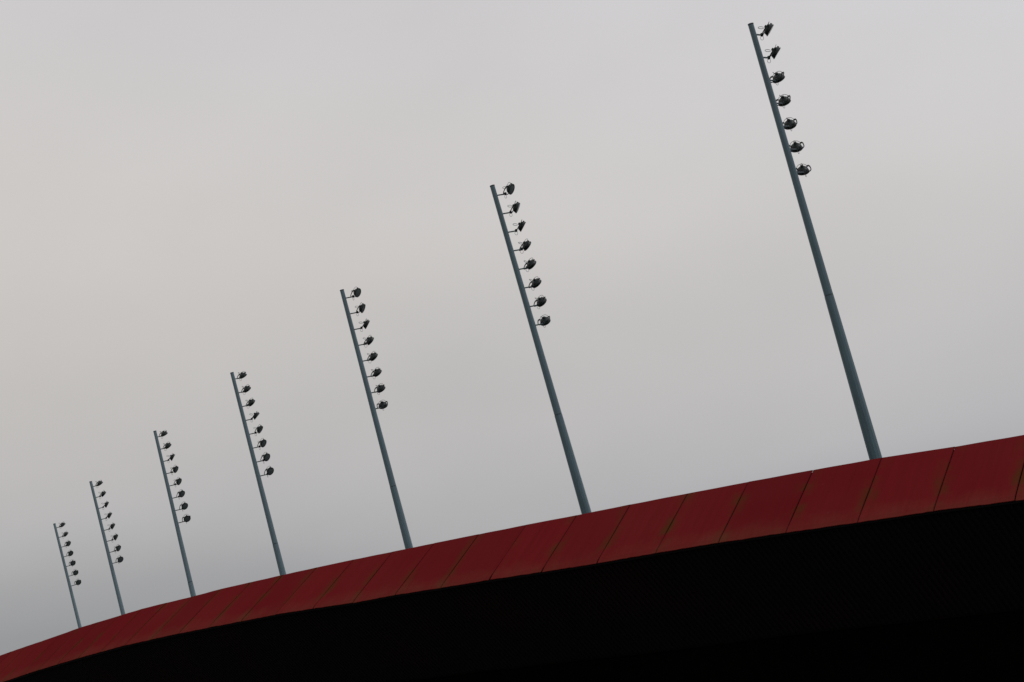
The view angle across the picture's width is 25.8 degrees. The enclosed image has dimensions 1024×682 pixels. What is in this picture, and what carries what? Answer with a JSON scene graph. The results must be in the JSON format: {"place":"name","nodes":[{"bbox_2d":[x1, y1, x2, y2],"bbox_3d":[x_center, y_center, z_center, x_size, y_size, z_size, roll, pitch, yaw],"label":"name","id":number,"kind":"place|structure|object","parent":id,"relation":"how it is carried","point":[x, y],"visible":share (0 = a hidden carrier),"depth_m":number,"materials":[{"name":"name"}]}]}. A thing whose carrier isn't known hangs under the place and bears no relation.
{"place":"outdoors","nodes":[
{"label":"outdoors","id":0,"kind":"place"},
{"bbox_2d":[0,0,1023,654],"label":"sky","id":1,"kind":"structure","parent":0,"point":[191,191],"materials":[{"name":"grey"}]},
{"bbox_3d":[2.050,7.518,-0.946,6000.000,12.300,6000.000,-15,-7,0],"label":"ground","id":2,"kind":"structure","parent":0,"visible":0},
{"bbox_2d":[53,521,81,627],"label":"floodlight mast","id":3,"kind":"object","parent":2,"relation":"on","point":[72,562],"visible":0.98,"depth_m":231.76,"materials":[{"name":"grey metal"}]},
{"bbox_2d":[89,480,124,614],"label":"floodlight mast","id":4,"kind":"object","parent":2,"relation":"on","point":[120,560],"visible":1,"depth_m":203.65,"materials":[{"name":"grey metal"}]},
{"bbox_2d":[153,431,195,596],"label":"floodlight mast","id":5,"kind":"object","parent":2,"relation":"on","point":[184,506],"visible":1,"depth_m":180.50,"materials":[{"name":"grey metal"}]},
{"bbox_2d":[230,371,285,574],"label":"floodlight mast","id":6,"kind":"object","parent":2,"relation":"on","point":[270,471],"visible":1,"depth_m":158.38,"materials":[{"name":"grey metal"}]},
{"bbox_2d":[340,287,412,548],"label":"floodlight mast","id":7,"kind":"object","parent":2,"relation":"on","point":[406,537],"visible":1,"depth_m":137.35,"materials":[{"name":"grey metal"}]},
{"bbox_2d":[0,435,1023,681],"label":"stadium","id":8,"kind":"object","parent":2,"relation":"on","point":[900,569],"visible":1,"depth_m":91.42,"materials":[{"name":"red metal"}]},
{"bbox_2d":[490,182,590,513],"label":"floodlight mast","id":9,"kind":"object","parent":2,"relation":"on","point":[583,502],"visible":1,"depth_m":116.49,"materials":[{"name":"grey metal"}]},
{"bbox_2d":[748,22,881,459],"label":"floodlight mast","id":10,"kind":"object","parent":2,"relation":"on","point":[868,431],"visible":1,"depth_m":97.60,"materials":[{"name":"metal"}]}
]}

